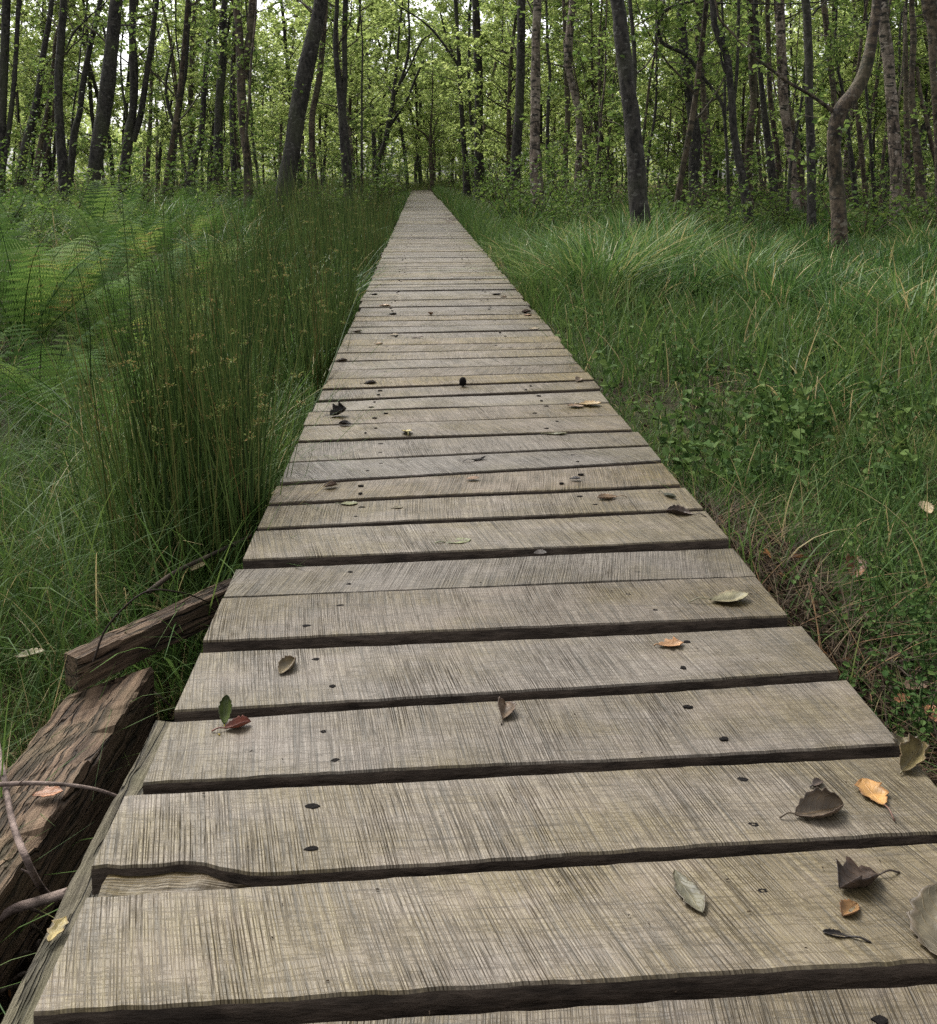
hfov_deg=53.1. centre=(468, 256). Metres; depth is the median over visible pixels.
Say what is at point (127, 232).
fern
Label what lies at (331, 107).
slender tree
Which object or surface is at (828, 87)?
slender tree
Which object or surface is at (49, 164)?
slender tree
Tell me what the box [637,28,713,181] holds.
slender tree
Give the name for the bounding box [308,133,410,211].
leafy shrub
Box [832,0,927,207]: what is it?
slender tree
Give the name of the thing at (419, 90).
slender tree
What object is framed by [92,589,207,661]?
dry stem
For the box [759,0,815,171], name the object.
slender tree
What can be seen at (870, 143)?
alder tree
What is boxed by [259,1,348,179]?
slender tree
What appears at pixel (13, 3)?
slender tree
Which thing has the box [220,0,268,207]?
slender tree
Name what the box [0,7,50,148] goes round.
slender tree
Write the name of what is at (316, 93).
alder tree
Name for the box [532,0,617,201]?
slender tree
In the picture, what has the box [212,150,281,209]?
leafy shrub
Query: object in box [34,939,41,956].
pit twig
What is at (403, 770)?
boardwalk
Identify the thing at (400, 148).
slender tree
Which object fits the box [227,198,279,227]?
fern
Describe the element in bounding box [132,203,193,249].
fern
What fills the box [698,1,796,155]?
slender tree
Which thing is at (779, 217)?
leafy shrub
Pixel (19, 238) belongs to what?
fern
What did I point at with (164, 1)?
slender tree
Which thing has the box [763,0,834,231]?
alder tree
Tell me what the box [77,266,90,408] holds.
rush stalk
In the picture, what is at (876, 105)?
slender tree
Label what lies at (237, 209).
fern
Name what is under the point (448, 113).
slender tree
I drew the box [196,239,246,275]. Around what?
fern
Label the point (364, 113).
slender tree
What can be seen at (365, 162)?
leafy shrub
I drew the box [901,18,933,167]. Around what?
slender tree
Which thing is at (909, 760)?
fallen leaf
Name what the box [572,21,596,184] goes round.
slender tree
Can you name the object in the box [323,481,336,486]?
fallen leaf
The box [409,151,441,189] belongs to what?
leafy shrub
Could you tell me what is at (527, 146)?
slender tree
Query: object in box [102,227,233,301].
fern
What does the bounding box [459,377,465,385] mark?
alder cone
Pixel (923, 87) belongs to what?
slender tree
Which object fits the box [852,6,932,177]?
slender tree
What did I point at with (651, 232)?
grass tussock
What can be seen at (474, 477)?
fallen leaf
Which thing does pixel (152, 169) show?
woods
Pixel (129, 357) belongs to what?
fern
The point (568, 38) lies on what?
birch tree
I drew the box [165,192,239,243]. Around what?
fern
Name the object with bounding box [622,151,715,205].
leafy shrub
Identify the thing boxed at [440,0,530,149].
slender tree
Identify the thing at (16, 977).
pit twig
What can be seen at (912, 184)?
leafy shrub
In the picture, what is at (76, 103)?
slender tree
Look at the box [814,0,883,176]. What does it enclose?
slender tree
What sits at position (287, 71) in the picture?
slender tree
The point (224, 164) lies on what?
slender tree
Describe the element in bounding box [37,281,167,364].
fern
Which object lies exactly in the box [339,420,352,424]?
fallen leaf
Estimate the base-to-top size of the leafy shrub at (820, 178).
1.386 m
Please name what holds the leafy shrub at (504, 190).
on the ground at (28, 960)
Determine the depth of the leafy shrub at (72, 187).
17.84 m
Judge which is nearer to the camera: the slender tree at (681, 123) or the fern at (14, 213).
the fern at (14, 213)
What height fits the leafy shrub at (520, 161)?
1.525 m
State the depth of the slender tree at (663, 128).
28.66 m
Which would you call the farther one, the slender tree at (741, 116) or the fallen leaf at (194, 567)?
the slender tree at (741, 116)
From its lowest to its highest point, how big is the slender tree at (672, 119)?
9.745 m
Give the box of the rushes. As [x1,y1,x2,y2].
[28,131,399,619]
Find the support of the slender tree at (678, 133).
on the ground at (28, 960)
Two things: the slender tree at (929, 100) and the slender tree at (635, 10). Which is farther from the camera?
the slender tree at (929, 100)
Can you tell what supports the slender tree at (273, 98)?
on the ground at (28, 960)
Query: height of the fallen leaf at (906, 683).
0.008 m
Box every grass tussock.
[432,204,755,307]
[465,218,579,277]
[485,237,622,296]
[528,201,753,259]
[605,204,781,251]
[656,225,854,292]
[679,343,925,421]
[789,258,936,337]
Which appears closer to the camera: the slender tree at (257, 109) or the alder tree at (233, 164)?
the alder tree at (233, 164)
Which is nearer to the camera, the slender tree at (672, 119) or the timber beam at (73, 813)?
the timber beam at (73, 813)
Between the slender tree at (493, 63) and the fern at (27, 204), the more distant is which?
the slender tree at (493, 63)
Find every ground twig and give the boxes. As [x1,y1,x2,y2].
[884,654,936,697]
[892,663,934,672]
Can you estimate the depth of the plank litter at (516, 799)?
1.07 m
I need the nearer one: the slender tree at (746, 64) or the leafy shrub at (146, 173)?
the leafy shrub at (146, 173)
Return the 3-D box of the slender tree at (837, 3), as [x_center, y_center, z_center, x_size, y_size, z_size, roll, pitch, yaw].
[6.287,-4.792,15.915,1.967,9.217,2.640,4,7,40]
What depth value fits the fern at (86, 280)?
5.80 m
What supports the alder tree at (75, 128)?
on the ground at (28, 960)
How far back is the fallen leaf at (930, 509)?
2.25 m
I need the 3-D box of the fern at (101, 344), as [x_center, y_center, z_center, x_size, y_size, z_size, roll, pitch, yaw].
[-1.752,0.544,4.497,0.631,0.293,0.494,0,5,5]
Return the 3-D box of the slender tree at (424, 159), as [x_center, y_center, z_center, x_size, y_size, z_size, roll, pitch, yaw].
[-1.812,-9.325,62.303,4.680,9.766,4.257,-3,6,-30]
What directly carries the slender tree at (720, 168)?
on the ground at (28, 960)
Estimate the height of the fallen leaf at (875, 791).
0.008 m
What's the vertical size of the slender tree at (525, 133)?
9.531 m
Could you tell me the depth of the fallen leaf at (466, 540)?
1.95 m
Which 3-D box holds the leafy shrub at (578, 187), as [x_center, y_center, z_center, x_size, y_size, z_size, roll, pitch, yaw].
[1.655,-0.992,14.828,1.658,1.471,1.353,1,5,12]
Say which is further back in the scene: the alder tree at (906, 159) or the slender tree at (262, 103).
the slender tree at (262, 103)
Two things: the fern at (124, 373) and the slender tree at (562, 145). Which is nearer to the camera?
the fern at (124, 373)
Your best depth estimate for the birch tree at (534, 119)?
15.93 m
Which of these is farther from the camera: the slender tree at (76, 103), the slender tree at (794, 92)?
the slender tree at (76, 103)
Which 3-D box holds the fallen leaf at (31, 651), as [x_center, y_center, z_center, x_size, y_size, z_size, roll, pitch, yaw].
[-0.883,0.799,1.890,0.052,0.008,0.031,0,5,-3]
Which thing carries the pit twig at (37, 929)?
in the timber beam at (73, 813)
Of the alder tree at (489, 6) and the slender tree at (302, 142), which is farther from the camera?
the slender tree at (302, 142)
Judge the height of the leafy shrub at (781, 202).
1.501 m
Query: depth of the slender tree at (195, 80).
27.74 m
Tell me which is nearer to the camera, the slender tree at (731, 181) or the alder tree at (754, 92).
the alder tree at (754, 92)
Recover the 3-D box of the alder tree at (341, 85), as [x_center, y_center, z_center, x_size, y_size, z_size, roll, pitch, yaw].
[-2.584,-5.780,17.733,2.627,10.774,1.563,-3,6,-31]
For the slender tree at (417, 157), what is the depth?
55.33 m
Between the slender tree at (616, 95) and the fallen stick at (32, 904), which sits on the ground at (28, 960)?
the slender tree at (616, 95)
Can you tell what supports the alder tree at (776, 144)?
on the ground at (28, 960)
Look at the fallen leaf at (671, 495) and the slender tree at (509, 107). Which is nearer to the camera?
the fallen leaf at (671, 495)
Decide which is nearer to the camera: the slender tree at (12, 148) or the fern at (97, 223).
the fern at (97, 223)
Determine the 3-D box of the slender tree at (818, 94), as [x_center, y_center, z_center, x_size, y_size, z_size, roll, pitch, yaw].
[10.908,-6.684,26.527,3.674,11.322,2.749,4,7,41]
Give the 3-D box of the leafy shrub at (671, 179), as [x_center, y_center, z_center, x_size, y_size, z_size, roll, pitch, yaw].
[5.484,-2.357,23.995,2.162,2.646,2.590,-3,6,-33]
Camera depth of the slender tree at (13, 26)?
55.76 m
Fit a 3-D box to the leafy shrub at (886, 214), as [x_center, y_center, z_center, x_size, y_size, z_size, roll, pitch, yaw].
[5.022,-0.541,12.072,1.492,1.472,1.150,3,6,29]
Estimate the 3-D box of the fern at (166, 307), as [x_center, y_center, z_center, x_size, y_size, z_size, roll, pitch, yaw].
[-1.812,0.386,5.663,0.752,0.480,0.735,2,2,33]
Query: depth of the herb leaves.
2.80 m
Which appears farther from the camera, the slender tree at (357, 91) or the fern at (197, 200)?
the slender tree at (357, 91)
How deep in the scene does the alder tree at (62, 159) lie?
19.93 m
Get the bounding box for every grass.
[0,256,397,719]
[81,187,936,400]
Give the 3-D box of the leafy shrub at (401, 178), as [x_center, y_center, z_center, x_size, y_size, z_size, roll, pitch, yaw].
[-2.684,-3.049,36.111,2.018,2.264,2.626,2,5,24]
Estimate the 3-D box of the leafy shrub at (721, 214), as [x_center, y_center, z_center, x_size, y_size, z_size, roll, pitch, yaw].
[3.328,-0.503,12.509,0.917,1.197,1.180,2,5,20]
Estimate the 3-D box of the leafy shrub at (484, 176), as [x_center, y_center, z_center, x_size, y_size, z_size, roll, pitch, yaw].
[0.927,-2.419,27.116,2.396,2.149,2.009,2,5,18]
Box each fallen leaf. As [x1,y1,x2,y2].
[15,648,44,657]
[32,786,62,796]
[47,917,68,942]
[190,562,204,570]
[211,715,250,731]
[218,695,231,734]
[277,655,295,674]
[323,401,346,416]
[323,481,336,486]
[335,501,357,504]
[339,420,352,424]
[360,380,376,383]
[435,537,470,543]
[463,456,485,461]
[466,476,478,478]
[498,696,516,724]
[534,549,546,553]
[541,432,566,434]
[567,404,582,406]
[575,400,600,405]
[597,493,626,498]
[654,636,683,646]
[658,490,675,497]
[666,505,706,516]
[672,870,705,913]
[689,589,748,602]
[779,786,843,818]
[809,777,822,787]
[823,928,870,943]
[836,856,899,888]
[839,899,859,915]
[846,553,867,581]
[854,778,894,821]
[891,732,919,752]
[894,693,909,702]
[899,733,929,773]
[904,679,927,689]
[906,883,936,955]
[918,501,934,513]
[924,705,936,722]
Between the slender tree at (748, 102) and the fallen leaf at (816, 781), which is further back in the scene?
the slender tree at (748, 102)
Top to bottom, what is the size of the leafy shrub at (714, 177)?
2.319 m
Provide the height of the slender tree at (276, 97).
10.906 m
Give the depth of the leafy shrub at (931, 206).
17.94 m
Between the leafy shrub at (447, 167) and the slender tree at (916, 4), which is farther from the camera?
the leafy shrub at (447, 167)
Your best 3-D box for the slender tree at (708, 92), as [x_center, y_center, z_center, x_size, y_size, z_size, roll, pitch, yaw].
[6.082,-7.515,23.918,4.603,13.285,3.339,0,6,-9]
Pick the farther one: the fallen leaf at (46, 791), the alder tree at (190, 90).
the alder tree at (190, 90)
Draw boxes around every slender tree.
[0,0,36,91]
[0,0,67,184]
[0,0,92,193]
[0,6,53,138]
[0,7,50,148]
[0,23,53,169]
[7,0,107,187]
[7,1,80,165]
[7,81,34,171]
[8,0,96,191]
[10,0,77,186]
[10,0,142,190]
[11,0,131,162]
[16,0,97,185]
[28,4,100,170]
[49,36,88,163]
[67,0,176,145]
[70,0,126,187]
[101,0,207,188]
[110,0,174,181]
[112,0,244,201]
[121,0,217,183]
[125,0,184,183]
[126,0,229,178]
[132,0,217,188]
[142,13,208,181]
[146,0,263,196]
[154,1,217,187]
[156,0,199,163]
[159,0,259,191]
[159,0,289,189]
[173,0,271,148]
[177,0,257,183]
[181,9,280,166]
[201,0,262,194]
[201,9,246,180]
[209,8,275,157]
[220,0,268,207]
[229,36,278,183]
[239,0,308,186]
[249,0,313,173]
[249,8,282,181]
[251,28,307,168]
[253,15,288,171]
[256,0,327,191]
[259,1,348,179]
[265,0,392,188]
[266,0,333,181]
[273,0,410,186]
[274,0,415,158]
[297,0,384,164]
[299,4,381,167]
[306,4,384,178]
[311,2,395,178]
[315,22,352,177]
[327,12,395,185]
[330,0,429,168]
[348,0,439,186]
[352,0,422,179]
[353,70,395,171]
[355,46,389,178]
[358,19,420,160]
[363,0,451,180]
[377,0,449,186]
[386,85,417,182]
[395,0,448,182]
[398,56,444,179]
[406,43,472,177]
[409,12,458,171]
[410,0,502,171]
[411,10,450,164]
[413,0,506,181]
[416,0,496,158]
[418,0,563,201]
[427,11,473,178]
[434,11,490,167]
[438,29,473,180]
[439,51,495,176]
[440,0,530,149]
[440,35,471,179]
[454,0,583,196]
[467,1,527,164]
[473,0,592,161]
[480,0,530,145]
[480,6,561,176]
[483,0,604,156]
[483,38,521,169]
[485,58,529,174]
[499,0,619,198]
[509,0,696,197]
[525,28,564,174]
[526,0,669,195]
[526,2,589,182]
[527,52,561,156]
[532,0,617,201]
[540,0,661,197]
[542,76,584,181]
[544,0,647,174]
[545,0,686,212]
[550,21,617,165]
[551,6,612,169]
[571,0,649,180]
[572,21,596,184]
[574,0,789,151]
[576,0,649,199]
[582,0,637,180]
[587,0,707,152]
[602,0,680,195]
[602,0,709,157]
[604,47,638,188]
[619,0,746,200]
[620,1,721,198]
[624,0,745,205]
[627,0,735,192]
[629,0,713,169]
[629,0,754,217]
[636,0,775,200]
[637,1,776,169]
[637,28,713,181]
[638,0,739,190]
[644,11,741,192]
[646,0,717,191]
[663,1,736,182]
[667,2,709,212]
[675,0,749,192]
[681,19,747,173]
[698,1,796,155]
[711,0,775,185]
[711,15,755,190]
[715,10,793,190]
[725,6,763,188]
[730,21,768,161]
[731,1,779,196]
[733,0,847,196]
[733,1,806,177]
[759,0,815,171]
[760,31,821,181]
[761,0,857,200]
[774,4,908,197]
[785,0,900,196]
[786,0,867,214]
[787,0,853,165]
[794,0,917,195]
[794,5,928,189]
[797,0,867,163]
[799,0,859,191]
[800,0,884,194]
[804,2,879,164]
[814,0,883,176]
[821,19,930,161]
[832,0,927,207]
[841,0,933,200]
[849,1,928,184]
[849,15,927,156]
[849,57,884,184]
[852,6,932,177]
[856,25,924,186]
[862,0,934,195]
[868,6,932,212]
[881,1,931,194]
[901,2,934,188]
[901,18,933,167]
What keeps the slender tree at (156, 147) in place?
on the ground at (28, 960)
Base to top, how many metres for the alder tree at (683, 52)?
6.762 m
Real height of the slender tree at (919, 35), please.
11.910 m
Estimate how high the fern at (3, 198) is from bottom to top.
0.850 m
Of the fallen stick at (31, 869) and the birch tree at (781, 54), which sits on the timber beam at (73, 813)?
the fallen stick at (31, 869)
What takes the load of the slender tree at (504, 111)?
on the ground at (28, 960)
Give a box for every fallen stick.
[0,745,59,905]
[0,777,116,796]
[0,888,66,922]
[146,534,253,594]
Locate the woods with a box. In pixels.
[6,2,933,184]
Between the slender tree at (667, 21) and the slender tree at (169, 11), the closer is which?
the slender tree at (667, 21)
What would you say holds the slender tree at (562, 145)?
on the ground at (28, 960)
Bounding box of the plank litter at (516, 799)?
[202,247,933,1014]
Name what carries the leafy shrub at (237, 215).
on the ground at (28, 960)
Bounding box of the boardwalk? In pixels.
[1,190,936,1023]
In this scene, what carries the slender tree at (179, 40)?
on the ground at (28, 960)
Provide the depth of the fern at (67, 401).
3.48 m
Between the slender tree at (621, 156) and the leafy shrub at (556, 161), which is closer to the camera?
the leafy shrub at (556, 161)
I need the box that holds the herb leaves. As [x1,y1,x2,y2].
[547,241,936,764]
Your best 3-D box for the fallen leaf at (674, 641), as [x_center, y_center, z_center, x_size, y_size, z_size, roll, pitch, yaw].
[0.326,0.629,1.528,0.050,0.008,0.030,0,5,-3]
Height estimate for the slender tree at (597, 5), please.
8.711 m
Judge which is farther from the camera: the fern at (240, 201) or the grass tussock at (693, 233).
the fern at (240, 201)
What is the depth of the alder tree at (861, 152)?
18.96 m
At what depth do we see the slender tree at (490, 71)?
36.07 m
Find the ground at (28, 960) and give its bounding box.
[0,176,936,1022]
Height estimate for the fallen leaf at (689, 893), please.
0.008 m
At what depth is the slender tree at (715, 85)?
27.11 m
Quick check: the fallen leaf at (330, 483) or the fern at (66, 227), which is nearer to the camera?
the fallen leaf at (330, 483)
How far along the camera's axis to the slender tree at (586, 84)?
27.91 m
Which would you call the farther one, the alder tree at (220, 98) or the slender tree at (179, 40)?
the slender tree at (179, 40)
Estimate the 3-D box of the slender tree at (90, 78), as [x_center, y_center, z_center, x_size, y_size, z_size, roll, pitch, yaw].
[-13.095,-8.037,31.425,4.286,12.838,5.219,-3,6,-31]
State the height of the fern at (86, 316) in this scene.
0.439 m
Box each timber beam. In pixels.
[0,667,153,994]
[64,579,231,690]
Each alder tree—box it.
[0,0,29,199]
[9,0,95,196]
[12,0,76,198]
[33,0,107,203]
[60,0,163,196]
[67,0,122,191]
[102,0,180,196]
[121,0,172,192]
[144,0,213,196]
[167,0,207,161]
[176,0,241,201]
[182,0,247,193]
[189,0,245,197]
[220,0,293,202]
[259,0,327,219]
[294,0,381,199]
[298,0,359,210]
[300,0,341,202]
[347,0,431,204]
[376,0,489,198]
[430,0,487,197]
[457,0,502,203]
[468,0,545,174]
[482,0,532,198]
[496,0,593,190]
[507,1,569,196]
[572,0,651,237]
[649,0,831,218]
[675,0,736,213]
[682,0,765,229]
[694,2,764,211]
[706,0,802,206]
[708,0,806,212]
[714,0,881,262]
[723,0,789,209]
[740,0,805,213]
[758,0,871,218]
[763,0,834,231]
[785,0,883,162]
[827,0,885,216]
[829,0,878,216]
[864,54,928,210]
[871,1,926,216]
[886,0,934,222]
[915,0,936,221]
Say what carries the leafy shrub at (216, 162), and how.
on the ground at (28, 960)
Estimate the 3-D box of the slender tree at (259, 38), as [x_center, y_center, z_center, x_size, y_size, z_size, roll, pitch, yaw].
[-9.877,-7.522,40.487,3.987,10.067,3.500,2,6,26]
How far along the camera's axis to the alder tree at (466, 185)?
28.94 m
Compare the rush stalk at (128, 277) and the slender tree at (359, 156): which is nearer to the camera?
the rush stalk at (128, 277)
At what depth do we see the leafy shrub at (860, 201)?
20.00 m
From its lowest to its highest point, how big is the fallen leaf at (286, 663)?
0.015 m
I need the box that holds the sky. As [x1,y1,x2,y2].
[0,0,931,175]
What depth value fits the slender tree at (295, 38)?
46.47 m
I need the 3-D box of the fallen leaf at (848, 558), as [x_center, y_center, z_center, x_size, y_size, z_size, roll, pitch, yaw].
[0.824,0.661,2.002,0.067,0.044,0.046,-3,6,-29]
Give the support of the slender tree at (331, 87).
on the ground at (28, 960)
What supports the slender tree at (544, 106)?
on the ground at (28, 960)
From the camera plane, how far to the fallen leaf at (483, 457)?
2.52 m
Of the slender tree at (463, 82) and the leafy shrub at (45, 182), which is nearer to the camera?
the leafy shrub at (45, 182)
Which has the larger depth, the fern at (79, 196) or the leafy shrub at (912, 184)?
the leafy shrub at (912, 184)
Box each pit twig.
[0,984,19,993]
[6,971,26,985]
[16,950,34,959]
[30,923,44,937]
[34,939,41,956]
[154,692,170,706]
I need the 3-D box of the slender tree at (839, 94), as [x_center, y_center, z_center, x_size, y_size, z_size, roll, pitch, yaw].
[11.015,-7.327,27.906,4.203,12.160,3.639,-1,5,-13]
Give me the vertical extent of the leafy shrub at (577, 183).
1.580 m
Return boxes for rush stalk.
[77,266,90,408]
[100,261,114,423]
[122,201,133,377]
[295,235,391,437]
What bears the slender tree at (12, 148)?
on the ground at (28, 960)
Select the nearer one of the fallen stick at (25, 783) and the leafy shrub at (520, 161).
the fallen stick at (25, 783)
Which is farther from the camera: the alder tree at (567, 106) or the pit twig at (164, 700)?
the alder tree at (567, 106)
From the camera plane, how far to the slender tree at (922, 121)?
28.01 m
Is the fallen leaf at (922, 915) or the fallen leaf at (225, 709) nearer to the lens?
the fallen leaf at (922, 915)
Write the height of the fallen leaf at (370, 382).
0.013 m
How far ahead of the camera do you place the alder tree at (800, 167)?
18.44 m
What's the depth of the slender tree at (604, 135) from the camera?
42.05 m
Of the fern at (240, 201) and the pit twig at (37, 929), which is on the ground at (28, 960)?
the fern at (240, 201)
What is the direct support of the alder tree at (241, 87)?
on the ground at (28, 960)
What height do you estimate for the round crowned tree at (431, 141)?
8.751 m
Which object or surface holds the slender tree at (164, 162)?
on the ground at (28, 960)
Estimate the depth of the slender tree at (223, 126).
63.99 m
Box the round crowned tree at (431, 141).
[410,20,465,191]
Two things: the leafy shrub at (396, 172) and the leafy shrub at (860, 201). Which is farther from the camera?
the leafy shrub at (396, 172)
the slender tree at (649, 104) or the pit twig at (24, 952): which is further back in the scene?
the slender tree at (649, 104)
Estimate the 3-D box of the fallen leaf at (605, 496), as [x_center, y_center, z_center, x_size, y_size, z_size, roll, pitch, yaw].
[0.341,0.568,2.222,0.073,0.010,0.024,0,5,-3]
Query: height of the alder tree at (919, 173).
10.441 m
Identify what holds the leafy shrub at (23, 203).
on the ground at (28, 960)
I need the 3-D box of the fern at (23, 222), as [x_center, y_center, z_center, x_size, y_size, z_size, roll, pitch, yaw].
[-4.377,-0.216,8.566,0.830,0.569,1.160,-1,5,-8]
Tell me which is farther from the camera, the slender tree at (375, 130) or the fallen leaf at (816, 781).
the slender tree at (375, 130)
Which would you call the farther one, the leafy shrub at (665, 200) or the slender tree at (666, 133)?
the slender tree at (666, 133)
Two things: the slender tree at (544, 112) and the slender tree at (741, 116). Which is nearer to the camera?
the slender tree at (741, 116)
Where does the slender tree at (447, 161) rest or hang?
on the ground at (28, 960)
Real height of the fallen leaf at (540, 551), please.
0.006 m
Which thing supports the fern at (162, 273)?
on the ground at (28, 960)
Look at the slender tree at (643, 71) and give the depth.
23.29 m
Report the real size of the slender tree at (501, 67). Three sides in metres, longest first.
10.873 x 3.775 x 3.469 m
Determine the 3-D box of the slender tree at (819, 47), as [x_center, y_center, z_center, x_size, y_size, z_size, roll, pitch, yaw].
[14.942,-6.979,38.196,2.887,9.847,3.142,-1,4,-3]
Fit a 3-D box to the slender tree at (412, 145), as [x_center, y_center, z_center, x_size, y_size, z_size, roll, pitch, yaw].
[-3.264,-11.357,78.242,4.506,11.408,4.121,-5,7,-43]
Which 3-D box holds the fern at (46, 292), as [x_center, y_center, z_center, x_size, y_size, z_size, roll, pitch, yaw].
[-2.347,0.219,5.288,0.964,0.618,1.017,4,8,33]
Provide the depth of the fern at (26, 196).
16.13 m
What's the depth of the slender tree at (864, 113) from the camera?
27.55 m
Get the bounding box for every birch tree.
[514,0,567,220]
[540,0,596,199]
[732,0,821,211]
[851,0,918,227]
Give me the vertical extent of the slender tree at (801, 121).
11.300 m
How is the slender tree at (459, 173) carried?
on the ground at (28, 960)
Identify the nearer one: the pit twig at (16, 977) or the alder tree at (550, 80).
the pit twig at (16, 977)
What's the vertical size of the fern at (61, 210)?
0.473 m
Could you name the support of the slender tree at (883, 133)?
on the ground at (28, 960)
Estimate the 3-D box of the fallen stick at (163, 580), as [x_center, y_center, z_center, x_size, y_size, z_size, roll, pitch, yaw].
[-0.606,0.693,2.128,0.023,0.031,0.313,3,6,32]
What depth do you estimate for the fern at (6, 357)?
3.57 m
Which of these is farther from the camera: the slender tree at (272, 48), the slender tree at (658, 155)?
the slender tree at (272, 48)
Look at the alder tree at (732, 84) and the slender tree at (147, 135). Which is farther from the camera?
the slender tree at (147, 135)
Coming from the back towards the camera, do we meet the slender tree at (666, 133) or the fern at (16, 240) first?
the slender tree at (666, 133)
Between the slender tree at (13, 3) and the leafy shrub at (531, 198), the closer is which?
the leafy shrub at (531, 198)
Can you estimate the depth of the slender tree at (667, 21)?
14.61 m
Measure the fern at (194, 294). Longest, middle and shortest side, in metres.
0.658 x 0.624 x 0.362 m
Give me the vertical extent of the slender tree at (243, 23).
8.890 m
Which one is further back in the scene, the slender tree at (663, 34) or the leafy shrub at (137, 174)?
the slender tree at (663, 34)
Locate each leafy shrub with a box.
[0,82,56,208]
[0,156,75,228]
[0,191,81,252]
[7,145,79,199]
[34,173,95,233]
[38,190,71,220]
[47,164,99,204]
[64,130,202,204]
[72,191,99,215]
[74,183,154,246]
[76,141,205,206]
[97,111,229,199]
[116,188,158,217]
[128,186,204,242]
[157,183,203,207]
[173,168,236,202]
[177,105,285,201]
[177,203,212,242]
[191,186,225,213]
[205,199,272,239]
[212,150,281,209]
[224,178,282,212]
[253,191,305,231]
[255,115,356,205]
[298,150,398,216]
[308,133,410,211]
[323,125,403,205]
[334,138,409,205]
[371,149,425,201]
[380,153,415,195]
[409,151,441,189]
[418,145,471,189]
[436,155,450,181]
[437,165,493,194]
[453,124,523,198]
[455,150,525,203]
[459,141,529,200]
[467,152,529,206]
[474,151,571,232]
[481,135,590,207]
[495,119,572,200]
[502,149,582,215]
[504,171,595,226]
[522,167,605,232]
[525,148,626,221]
[540,132,619,200]
[544,155,602,212]
[568,157,648,210]
[573,163,628,222]
[584,146,645,203]
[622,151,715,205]
[643,118,729,206]
[647,157,718,222]
[665,124,755,208]
[676,167,740,215]
[686,174,754,240]
[713,146,867,230]
[719,147,787,204]
[732,134,820,205]
[732,183,801,236]
[790,166,877,206]
[795,157,923,244]
[823,143,889,206]
[842,104,934,205]
[844,179,889,212]
[849,170,935,212]
[873,168,936,231]
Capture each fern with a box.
[0,182,58,231]
[0,187,56,210]
[0,188,30,225]
[0,200,59,229]
[0,200,157,350]
[0,202,47,243]
[0,220,103,282]
[0,223,48,255]
[0,228,41,261]
[0,233,137,342]
[0,286,68,333]
[0,305,128,412]
[0,325,255,473]
[0,329,12,360]
[0,330,134,451]
[0,346,16,374]
[1,224,40,262]
[1,243,155,322]
[2,235,156,321]
[7,235,54,258]
[22,339,150,391]
[29,234,93,258]
[32,203,69,229]
[37,204,203,277]
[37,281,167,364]
[42,180,151,239]
[44,210,115,242]
[48,337,204,431]
[51,182,130,215]
[51,219,96,237]
[52,282,155,345]
[60,198,89,216]
[62,182,111,207]
[71,251,189,313]
[72,323,210,383]
[74,207,144,246]
[77,211,156,256]
[79,288,242,373]
[85,181,175,215]
[88,213,203,270]
[94,282,226,346]
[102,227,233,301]
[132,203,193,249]
[133,201,192,232]
[134,217,204,260]
[140,188,201,221]
[155,234,267,287]
[160,278,221,317]
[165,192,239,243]
[166,189,186,203]
[168,193,226,207]
[171,215,221,247]
[182,186,228,209]
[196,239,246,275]
[198,196,281,215]
[223,187,266,208]
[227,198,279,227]
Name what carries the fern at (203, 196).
on the ground at (28, 960)
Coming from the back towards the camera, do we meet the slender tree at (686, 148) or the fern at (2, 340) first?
the slender tree at (686, 148)
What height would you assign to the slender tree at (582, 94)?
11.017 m
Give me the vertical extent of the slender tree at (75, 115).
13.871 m
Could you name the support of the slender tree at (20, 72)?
on the ground at (28, 960)
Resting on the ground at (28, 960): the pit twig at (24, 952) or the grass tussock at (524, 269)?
the grass tussock at (524, 269)
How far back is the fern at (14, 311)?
5.38 m
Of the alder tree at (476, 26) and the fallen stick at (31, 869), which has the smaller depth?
the fallen stick at (31, 869)
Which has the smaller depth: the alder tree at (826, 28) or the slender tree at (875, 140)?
the alder tree at (826, 28)
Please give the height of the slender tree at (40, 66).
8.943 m
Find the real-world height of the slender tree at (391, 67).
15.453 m
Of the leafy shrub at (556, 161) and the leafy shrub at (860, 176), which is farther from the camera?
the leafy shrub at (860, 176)
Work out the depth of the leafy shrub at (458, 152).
30.11 m
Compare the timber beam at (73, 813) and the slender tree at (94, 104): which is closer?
the timber beam at (73, 813)
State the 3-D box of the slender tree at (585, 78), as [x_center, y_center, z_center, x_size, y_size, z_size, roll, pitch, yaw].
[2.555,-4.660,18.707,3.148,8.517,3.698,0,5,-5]
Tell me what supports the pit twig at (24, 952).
in the timber beam at (73, 813)
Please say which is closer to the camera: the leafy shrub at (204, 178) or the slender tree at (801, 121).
the leafy shrub at (204, 178)
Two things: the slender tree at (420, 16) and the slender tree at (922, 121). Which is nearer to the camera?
the slender tree at (922, 121)
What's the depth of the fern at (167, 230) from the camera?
8.98 m
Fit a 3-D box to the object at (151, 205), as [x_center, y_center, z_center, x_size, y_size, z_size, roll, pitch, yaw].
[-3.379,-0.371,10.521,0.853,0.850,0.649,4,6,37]
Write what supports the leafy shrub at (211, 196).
on the ground at (28, 960)
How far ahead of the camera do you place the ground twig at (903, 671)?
1.60 m
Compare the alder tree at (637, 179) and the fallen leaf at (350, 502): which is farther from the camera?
the alder tree at (637, 179)
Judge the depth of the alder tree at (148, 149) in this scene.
29.95 m
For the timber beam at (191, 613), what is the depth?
1.80 m
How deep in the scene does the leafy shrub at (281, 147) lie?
22.02 m
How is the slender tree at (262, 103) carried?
on the ground at (28, 960)

